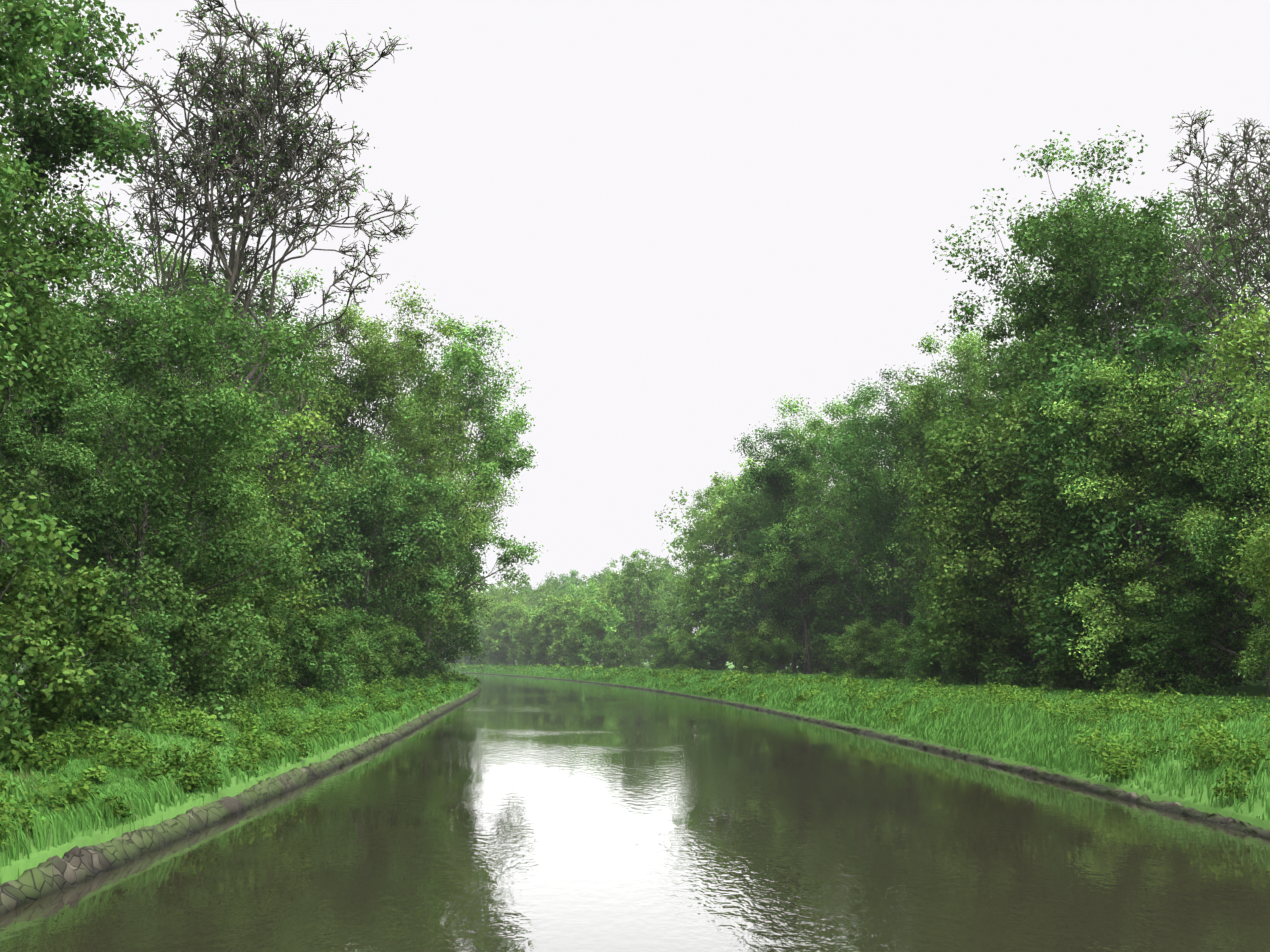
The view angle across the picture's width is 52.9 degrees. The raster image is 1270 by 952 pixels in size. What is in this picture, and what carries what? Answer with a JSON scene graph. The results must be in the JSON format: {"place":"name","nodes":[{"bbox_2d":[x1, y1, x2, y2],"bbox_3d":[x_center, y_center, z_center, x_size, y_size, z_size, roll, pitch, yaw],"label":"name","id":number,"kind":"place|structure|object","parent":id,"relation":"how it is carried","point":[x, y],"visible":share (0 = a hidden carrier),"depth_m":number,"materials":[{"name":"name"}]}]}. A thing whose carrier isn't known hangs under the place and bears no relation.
{"place":"outdoors","nodes":[
{"label":"outdoors","id":0,"kind":"place"},
{"bbox_2d":[0,673,1269,951],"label":"water","id":1,"kind":"structure","parent":0,"point":[500,813],"depth_m":14.26,"materials":[{"name":"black liquid"}]},
{"bbox_2d":[0,659,1269,883],"bbox_3d":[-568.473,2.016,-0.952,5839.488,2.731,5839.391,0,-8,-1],"label":"ground","id":2,"kind":"structure","parent":0,"point":[1258,689],"depth_m":19.20,"materials":[{"name":"green plant"}]},
{"bbox_2d":[0,0,88,402],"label":"tree","id":3,"kind":"object","parent":2,"relation":"on","point":[35,25],"visible":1,"depth_m":17.83,"materials":[{"name":"green plant"}]},
{"bbox_2d":[0,8,90,312],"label":"tree","id":4,"kind":"object","parent":2,"relation":"on","point":[39,72],"visible":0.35,"depth_m":31.40,"materials":[{"name":"green plant"}]},
{"bbox_2d":[0,492,95,759],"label":"shrub","id":5,"kind":"object","parent":2,"relation":"on","point":[45,538],"visible":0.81,"depth_m":16.32,"materials":[{"name":"green plant"}]},
{"bbox_2d":[0,142,131,592],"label":"tree","id":6,"kind":"object","parent":2,"relation":"on","point":[45,263],"visible":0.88,"depth_m":22.55,"materials":[{"name":"green plant"}]},
{"bbox_2d":[0,353,137,697],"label":"tree","id":7,"kind":"object","parent":2,"relation":"on","point":[61,458],"visible":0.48,"depth_m":28.14,"materials":[{"name":"green plant"}]},
{"bbox_2d":[0,548,145,748],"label":"shrub","id":8,"kind":"object","parent":2,"relation":"on","point":[45,639],"visible":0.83,"depth_m":18.89,"materials":[{"name":"green plant"}]},
{"bbox_2d":[0,553,166,728],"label":"shrub","id":9,"kind":"object","parent":2,"relation":"on","point":[101,710],"visible":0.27,"depth_m":22.00,"materials":[{"name":"green plant"}]},
{"bbox_2d":[0,0,169,562],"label":"tree","id":10,"kind":"object","parent":2,"relation":"on","point":[81,132],"visible":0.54,"depth_m":33.53,"materials":[{"name":"green plant"}]},
{"bbox_2d":[0,270,182,666],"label":"tree","id":11,"kind":"object","parent":2,"relation":"on","point":[41,484],"visible":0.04,"depth_m":65.97,"materials":[{"name":"green plant"}]},
{"bbox_2d":[11,600,182,716],"bbox_3d":[-10.629,3.632,24.795,2.630,2.634,3.245,-6,-10,36],"label":"shrub","id":12,"kind":"object","parent":2,"relation":"on","point":[156,623],"visible":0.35,"depth_m":25.21,"materials":[{"name":"green plant"}]},
{"bbox_2d":[0,228,325,696],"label":"tree","id":13,"kind":"object","parent":2,"relation":"on","point":[101,517],"visible":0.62,"depth_m":32.26,"materials":[{"name":"green plant"}]},
{"bbox_2d":[46,350,301,691],"bbox_3d":[-13.538,1.642,37.445,6.960,10.001,7.212,1,-8,-7],"label":"tree","id":14,"kind":"object","parent":2,"relation":"on","point":[190,577],"visible":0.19,"depth_m":36.43,"materials":[{"name":"green plant"}]},
{"bbox_2d":[85,562,274,718],"bbox_3d":[-9.948,3.734,28.002,4.508,3.586,3.637,-6,-10,36],"label":"shrub","id":15,"kind":"object","parent":2,"relation":"on","point":[175,603],"visible":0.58,"depth_m":27.77,"materials":[{"name":"green plant"}]},
{"bbox_2d":[117,580,283,703],"bbox_3d":[-11.408,4.476,33.646,4.559,3.627,3.678,0,-8,-2],"label":"shrub","id":16,"kind":"object","parent":2,"relation":"on","point":[259,603],"visible":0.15,"depth_m":33.31,"materials":[{"name":"green plant"}]},
{"bbox_2d":[86,241,332,609],"bbox_3d":[-20.427,-0.568,61.546,11.803,21.044,12.738,5,-10,-31],"label":"tree","id":17,"kind":"object","parent":2,"relation":"on","point":[267,281],"visible":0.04,"depth_m":61.83,"materials":[{"name":"green plant"}]},
{"bbox_2d":[159,605,289,714],"bbox_3d":[-10.034,4.508,30.562,2.742,2.745,3.382,-1,-8,9],"label":"shrub","id":18,"kind":"object","parent":2,"relation":"on","point":[241,682],"visible":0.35,"depth_m":30.66,"materials":[{"name":"green plant"}]},
{"bbox_2d":[108,384,341,672],"bbox_3d":[-14.290,2.316,44.169,7.738,10.695,8.847,4,-9,-24],"label":"tree","id":19,"kind":"object","parent":2,"relation":"on","point":[301,420],"visible":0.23,"depth_m":43.69,"materials":[{"name":"green plant"}]},
{"bbox_2d":[0,673,477,884],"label":"grass","id":20,"kind":"structure","parent":2,"relation":"on","point":[144,799],"depth_m":17.74,"materials":[{"name":"green plant"}]},
{"bbox_2d":[0,667,480,846],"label":"herbs","id":21,"kind":"object","parent":2,"relation":"on","point":[125,754],"visible":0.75,"depth_m":20.54,"materials":[{"name":"green plant"}]},
{"bbox_2d":[0,684,480,915],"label":"revetment","id":22,"kind":"object","parent":2,"relation":"on","point":[75,865],"visible":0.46,"depth_m":15.28,"materials":[{"name":"stone"}]},
{"bbox_2d":[66,0,419,612],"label":"bare tree","id":23,"kind":"object","parent":2,"relation":"on","point":[231,140],"visible":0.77,"depth_m":45.92,"materials":[{"name":"brown plant"}]},
{"bbox_2d":[221,615,297,700],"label":"shrub","id":24,"kind":"object","parent":2,"relation":"on","point":[271,625],"visible":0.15,"depth_m":36.39,"materials":[{"name":"green plant"}]},
{"bbox_2d":[134,284,386,599],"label":"tree","id":25,"kind":"object","parent":2,"relation":"on","point":[346,449],"visible":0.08,"depth_m":68.68,"materials":[{"name":"green plant"}]},
{"bbox_2d":[239,601,315,699],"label":"shrub","id":26,"kind":"object","parent":2,"relation":"on","point":[303,639],"visible":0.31,"depth_m":39.11,"materials":[{"name":"green plant"}]},
{"bbox_2d":[202,449,366,672],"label":"tree","id":27,"kind":"object","parent":2,"relation":"on","point":[326,486],"visible":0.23,"depth_m":60.90,"materials":[{"name":"green plant"}]},
{"bbox_2d":[261,602,367,698],"bbox_3d":[-11.157,5.803,41.906,4.356,3.466,3.515,4,-9,-25],"label":"shrub","id":28,"kind":"object","parent":2,"relation":"on","point":[337,654],"visible":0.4,"depth_m":41.52,"materials":[{"name":"green plant"}]},
{"bbox_2d":[265,610,373,694],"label":"shrub","id":29,"kind":"object","parent":2,"relation":"on","point":[358,647],"visible":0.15,"depth_m":44.37,"materials":[{"name":"green plant"}]},
{"bbox_2d":[273,608,385,689],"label":"shrub","id":30,"kind":"object","parent":2,"relation":"on","point":[375,645],"visible":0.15,"depth_m":47.16,"materials":[{"name":"green plant"}]},
{"bbox_2d":[305,605,375,683],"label":"shrub","id":31,"kind":"object","parent":2,"relation":"on","point":[360,655],"visible":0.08,"depth_m":51.41,"materials":[{"name":"green plant"}]},
{"bbox_2d":[285,491,415,638],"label":"tree","id":32,"kind":"object","parent":2,"relation":"on","point":[378,549],"visible":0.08,"depth_m":66.37,"materials":[{"name":"green plant"}]},
{"bbox_2d":[336,626,399,687],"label":"shrub","id":33,"kind":"object","parent":2,"relation":"on","point":[380,659],"visible":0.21,"depth_m":53.78,"materials":[{"name":"green plant"}]},
{"bbox_2d":[321,607,420,684],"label":"shrub","id":34,"kind":"object","parent":2,"relation":"on","point":[407,640],"visible":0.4,"depth_m":57.35,"materials":[{"name":"green plant"}]},
{"bbox_2d":[295,442,466,679],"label":"tree","id":35,"kind":"object","parent":2,"relation":"on","point":[398,539],"visible":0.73,"depth_m":62.78,"materials":[{"name":"green plant"}]},
{"bbox_2d":[262,281,500,626],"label":"leaning tree","id":36,"kind":"object","parent":2,"relation":"on","point":[379,361],"visible":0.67,"depth_m":68.97,"materials":[{"name":"green plant"}]},
{"bbox_2d":[318,462,497,654],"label":"tree","id":37,"kind":"object","parent":2,"relation":"on","point":[444,507],"visible":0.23,"depth_m":72.70,"materials":[{"name":"green plant"}]},
{"bbox_2d":[380,484,493,666],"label":"tree","id":38,"kind":"object","parent":2,"relation":"on","point":[466,642],"visible":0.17,"depth_m":83.84,"materials":[{"name":"green plant"}]},
{"bbox_2d":[366,387,522,623],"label":"leaning tree","id":39,"kind":"object","parent":2,"relation":"on","point":[490,510],"visible":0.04,"depth_m":100.97,"materials":[{"name":"green plant"}]},
{"bbox_2d":[352,312,547,669],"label":"leaning tree","id":40,"kind":"object","parent":2,"relation":"on","point":[493,439],"visible":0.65,"depth_m":80.78,"materials":[{"name":"green plant"}]},
{"bbox_2d":[484,601,523,664],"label":"tree","id":41,"kind":"object","parent":2,"relation":"on","point":[504,651],"visible":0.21,"depth_m":206.52,"materials":[{"name":"green plant"}]},
{"bbox_2d":[485,597,528,664],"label":"tree","id":42,"kind":"object","parent":2,"relation":"on","point":[502,622],"visible":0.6,"depth_m":202.53,"materials":[{"name":"green plant"}]},
{"bbox_2d":[526,600,565,666],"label":"tree","id":43,"kind":"object","parent":2,"relation":"on","point":[546,641],"visible":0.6,"depth_m":179.19,"materials":[{"name":"green plant"}]},
{"bbox_2d":[536,594,577,666],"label":"tree","id":44,"kind":"object","parent":2,"relation":"on","point":[559,632],"visible":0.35,"depth_m":173.23,"materials":[{"name":"green plant"}]},
{"bbox_2d":[549,595,598,666],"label":"tree","id":45,"kind":"object","parent":2,"relation":"on","point":[557,643],"visible":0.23,"depth_m":171.19,"materials":[{"name":"green plant"}]},
{"bbox_2d":[561,605,597,666],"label":"tree","id":46,"kind":"object","parent":2,"relation":"on","point":[570,642],"visible":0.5,"depth_m":164.56,"materials":[{"name":"green plant"}]},
{"bbox_2d":[575,599,622,666],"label":"tree","id":47,"kind":"object","parent":2,"relation":"on","point":[609,604],"visible":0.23,"depth_m":157.29,"materials":[{"name":"green plant"}]},
{"bbox_2d":[576,598,625,667],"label":"tree","id":48,"kind":"object","parent":2,"relation":"on","point":[602,624],"visible":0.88,"depth_m":154.04,"materials":[{"name":"green plant"}]},
{"bbox_2d":[595,634,638,667],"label":"bush","id":49,"kind":"object","parent":2,"relation":"on","point":[611,650],"visible":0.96,"depth_m":147.72,"materials":[{"name":"green plant"}]},
{"bbox_2d":[602,563,668,666],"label":"tree","id":50,"kind":"object","parent":2,"relation":"on","point":[642,586],"visible":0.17,"depth_m":167.71,"materials":[{"name":"green plant"}]},
{"bbox_2d":[600,548,674,665],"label":"tree","id":51,"kind":"object","parent":2,"relation":"on","point":[631,573],"visible":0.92,"depth_m":159.73,"materials":[{"name":"green plant"}]},
{"bbox_2d":[626,599,674,662],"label":"tree","id":52,"kind":"object","parent":2,"relation":"on","point":[659,617],"visible":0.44,"depth_m":163.25,"materials":[{"name":"green plant"}]},
{"bbox_2d":[654,485,739,666],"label":"tree","id":53,"kind":"object","parent":2,"relation":"on","point":[689,535],"visible":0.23,"depth_m":133.53,"materials":[{"name":"green plant"}]},
{"bbox_2d":[665,563,728,668],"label":"tree","id":54,"kind":"object","parent":2,"relation":"on","point":[678,628],"visible":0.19,"depth_m":129.10,"materials":[{"name":"green plant"}]},
{"bbox_2d":[677,636,725,670],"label":"shrub","id":55,"kind":"object","parent":2,"relation":"on","point":[704,651],"visible":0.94,"depth_m":114.67,"materials":[{"name":"green plant"}]},
{"bbox_2d":[671,471,758,665],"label":"tree","id":56,"kind":"object","parent":2,"relation":"on","point":[692,590],"visible":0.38,"depth_m":126.90,"materials":[{"name":"green plant"}]},
{"bbox_2d":[687,566,751,668],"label":"tree","id":57,"kind":"object","parent":2,"relation":"on","point":[706,621],"visible":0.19,"depth_m":124.86,"materials":[{"name":"green plant"}]},
{"bbox_2d":[691,555,774,669],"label":"tree","id":58,"kind":"object","parent":2,"relation":"on","point":[705,631],"visible":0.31,"depth_m":118.53,"materials":[{"name":"green plant"}]},
{"bbox_2d":[701,452,788,652],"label":"tree","id":59,"kind":"object","parent":2,"relation":"on","point":[722,511],"visible":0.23,"depth_m":119.06,"materials":[{"name":"green plant"}]},
{"bbox_2d":[724,627,785,673],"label":"shrub","id":60,"kind":"object","parent":2,"relation":"on","point":[744,660],"visible":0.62,"depth_m":97.31,"materials":[{"name":"green plant"}]},
{"bbox_2d":[708,455,820,661],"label":"tree","id":61,"kind":"object","parent":2,"relation":"on","point":[742,567],"visible":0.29,"depth_m":109.64,"materials":[{"name":"green plant"}]},
{"bbox_2d":[749,633,800,673],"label":"shrub","id":62,"kind":"object","parent":2,"relation":"on","point":[782,653],"visible":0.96,"depth_m":94.19,"materials":[{"name":"green plant"}]},
{"bbox_2d":[730,421,857,673],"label":"tree","id":63,"kind":"object","parent":2,"relation":"on","point":[771,474],"visible":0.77,"depth_m":95.58,"materials":[{"name":"green plant"}]},
{"bbox_2d":[724,437,864,672],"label":"tree","id":64,"kind":"object","parent":2,"relation":"on","point":[751,515],"visible":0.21,"depth_m":102.36,"materials":[{"name":"green plant"}]},
{"bbox_2d":[740,537,851,673],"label":"tree","id":65,"kind":"object","parent":2,"relation":"on","point":[766,628],"visible":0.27,"depth_m":98.43,"materials":[{"name":"green plant"}]},
{"bbox_2d":[761,379,916,671],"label":"tree","id":66,"kind":"object","parent":2,"relation":"on","point":[807,485],"visible":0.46,"depth_m":90.89,"materials":[{"name":"green plant"}]},
{"bbox_2d":[444,664,1269,821],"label":"grass","id":67,"kind":"structure","parent":2,"relation":"on","point":[1054,738],"depth_m":29.64,"materials":[{"name":"green plant"}]},
{"bbox_2d":[447,662,1269,798],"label":"herbs","id":68,"kind":"object","parent":2,"relation":"on","point":[1202,746],"visible":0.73,"depth_m":26.99,"materials":[{"name":"green plant"}]},
{"bbox_2d":[807,518,915,672],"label":"tree","id":69,"kind":"object","parent":2,"relation":"on","point":[823,618],"visible":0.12,"depth_m":93.16,"materials":[{"name":"green plant"}]},
{"bbox_2d":[460,672,1269,838],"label":"revetment","id":70,"kind":"object","parent":2,"relation":"on","point":[1194,813],"visible":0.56,"depth_m":23.27,"materials":[{"name":"concrete"}]},
{"bbox_2d":[826,621,907,678],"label":"shrub","id":71,"kind":"object","parent":2,"relation":"on","point":[865,649],"visible":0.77,"depth_m":72.61,"materials":[{"name":"green plant"}]},
{"bbox_2d":[836,619,898,677],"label":"shrub","id":72,"kind":"object","parent":2,"relation":"on","point":[863,638],"visible":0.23,"depth_m":75.33,"materials":[{"name":"green plant"}]},
{"bbox_2d":[838,514,930,670],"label":"tree","id":73,"kind":"object","parent":2,"relation":"on","point":[886,616],"visible":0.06,"depth_m":90.14,"materials":[{"name":"green plant"}]},
{"bbox_2d":[820,364,963,675],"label":"tree","id":74,"kind":"object","parent":2,"relation":"on","point":[878,424],"visible":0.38,"depth_m":77.86,"materials":[{"name":"green plant"}]},
{"bbox_2d":[811,376,973,675],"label":"tree","id":75,"kind":"object","parent":2,"relation":"on","point":[888,522],"visible":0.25,"depth_m":82.58,"materials":[{"name":"green plant"}]},
{"bbox_2d":[874,617,923,678],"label":"shrub","id":76,"kind":"object","parent":2,"relation":"on","point":[894,666],"visible":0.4,"depth_m":68.48,"materials":[{"name":"green plant"}]},
{"bbox_2d":[887,627,961,681],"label":"shrub","id":77,"kind":"object","parent":2,"relation":"on","point":[898,645],"visible":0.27,"depth_m":62.73,"materials":[{"name":"green plant"}]},
{"bbox_2d":[859,319,1022,617],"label":"tree","id":78,"kind":"object","parent":2,"relation":"on","point":[968,347],"visible":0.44,"depth_m":69.43,"materials":[{"name":"green plant"}]},
{"bbox_2d":[900,612,991,683],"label":"shrub","id":79,"kind":"object","parent":2,"relation":"on","point":[921,654],"visible":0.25,"depth_m":59.41,"materials":[{"name":"green plant"}]},
{"bbox_2d":[896,531,1006,676],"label":"tree","id":80,"kind":"object","parent":2,"relation":"on","point":[925,595],"visible":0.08,"depth_m":68.76,"materials":[{"name":"green plant"}]},
{"bbox_2d":[924,614,1025,684],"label":"shrub","id":81,"kind":"object","parent":2,"relation":"on","point":[961,670],"visible":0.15,"depth_m":55.85,"materials":[{"name":"green plant"}]},
{"bbox_2d":[924,449,1054,684],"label":"tree","id":82,"kind":"object","parent":2,"relation":"on","point":[938,558],"visible":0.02,"depth_m":59.30,"materials":[{"name":"green plant"}]},
{"bbox_2d":[905,391,1104,685],"bbox_3d":[15.892,2.625,53.932,10.139,13.294,9.051,-6,-10,37],"label":"tree","id":83,"kind":"object","parent":2,"relation":"on","point":[947,441],"visible":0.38,"depth_m":53.55,"materials":[{"name":"green plant"}]},
{"bbox_2d":[938,308,1110,680],"bbox_3d":[19.830,0.875,63.291,9.316,19.039,8.436,-5,-10,32],"label":"tree","id":84,"kind":"object","parent":2,"relation":"on","point":[1003,317],"visible":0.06,"depth_m":64.57,"materials":[{"name":"green plant"}]},
{"bbox_2d":[995,623,1056,686],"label":"shrub","id":85,"kind":"object","parent":2,"relation":"on","point":[1027,662],"visible":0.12,"depth_m":53.50,"materials":[{"name":"green plant"}]},
{"bbox_2d":[972,596,1097,687],"bbox_3d":[16.375,6.777,51.500,4.974,4.347,5.452,-4,-9,28],"label":"shrub","id":86,"kind":"object","parent":2,"relation":"on","point":[1019,677],"visible":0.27,"depth_m":51.30,"materials":[{"name":"green plant"}]},
{"bbox_2d":[915,396,1165,686],"bbox_3d":[16.023,2.619,51.625,8.593,12.621,9.626,1,-8,-4],"label":"tree","id":87,"kind":"object","parent":2,"relation":"on","point":[1004,509],"visible":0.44,"depth_m":51.97,"materials":[{"name":"green plant"}]},
{"bbox_2d":[1047,590,1141,690],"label":"shrub","id":88,"kind":"object","parent":2,"relation":"on","point":[1071,685],"visible":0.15,"depth_m":46.83,"materials":[{"name":"green plant"}]},
{"bbox_2d":[932,125,1269,687],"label":"tree","id":89,"kind":"object","parent":2,"relation":"on","point":[1081,232],"visible":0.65,"depth_m":51.41,"materials":[{"name":"green plant"}]},
{"bbox_2d":[938,202,1265,682],"bbox_3d":[20.696,-1.564,56.316,10.877,21.952,13.150,5,-10,-33],"label":"tree","id":90,"kind":"object","parent":2,"relation":"on","point":[1072,318],"visible":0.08,"depth_m":55.59,"materials":[{"name":"green plant"}]},
{"bbox_2d":[991,354,1244,689],"bbox_3d":[18.922,2.043,48.305,10.643,12.866,9.308,-2,-8,11],"label":"tree","id":91,"kind":"object","parent":2,"relation":"on","point":[1035,588],"visible":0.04,"depth_m":47.69,"materials":[{"name":"green plant"}]},
{"bbox_2d":[1063,605,1196,691],"bbox_3d":[16.906,6.072,44.158,4.276,3.402,3.450,5,-10,-34],"label":"shrub","id":92,"kind":"object","parent":2,"relation":"on","point":[1110,672],"visible":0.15,"depth_m":44.02,"materials":[{"name":"green plant"}]},
{"bbox_2d":[1013,320,1269,691],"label":"tree","id":93,"kind":"object","parent":2,"relation":"on","point":[1094,524],"visible":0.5,"depth_m":43.44,"materials":[{"name":"green plant"}]},
{"bbox_2d":[1039,355,1269,694],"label":"tree","id":94,"kind":"object","parent":2,"relation":"on","point":[1117,449],"visible":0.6,"depth_m":41.50,"materials":[{"name":"green plant"}]},
{"bbox_2d":[1101,611,1216,694],"bbox_3d":[16.741,5.757,40.652,3.416,2.986,3.744,-2,-8,13],"label":"shrub","id":95,"kind":"object","parent":2,"relation":"on","point":[1191,647],"visible":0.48,"depth_m":40.50,"materials":[{"name":"green plant"}]},
{"bbox_2d":[1075,224,1269,618],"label":"tree","id":96,"kind":"object","parent":2,"relation":"on","point":[1187,301],"visible":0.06,"depth_m":54.56,"materials":[{"name":"green plant"}]},
{"bbox_2d":[1125,373,1269,696],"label":"tree","id":97,"kind":"object","parent":2,"relation":"on","point":[1218,539],"visible":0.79,"depth_m":38.86,"materials":[{"name":"green plant"}]},
{"bbox_2d":[1148,106,1269,532],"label":"bare tree","id":98,"kind":"object","parent":2,"relation":"on","point":[1260,214],"visible":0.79,"depth_m":41.15,"materials":[{"name":"brown plant"}]},
{"bbox_2d":[1189,283,1269,619],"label":"tree","id":99,"kind":"object","parent":2,"relation":"on","point":[1260,569],"visible":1,"depth_m":30.63,"materials":[{"name":"green plant"}]},
{"bbox_2d":[1213,420,1269,686],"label":"tree","id":100,"kind":"object","parent":2,"relation":"on","point":[1262,639],"visible":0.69,"depth_m":34.61,"materials":[{"name":"green plant"}]},
{"bbox_2d":[0,0,1269,656],"label":"sky","id":101,"kind":"structure","parent":0,"point":[683,218],"materials":[{"name":"white"}]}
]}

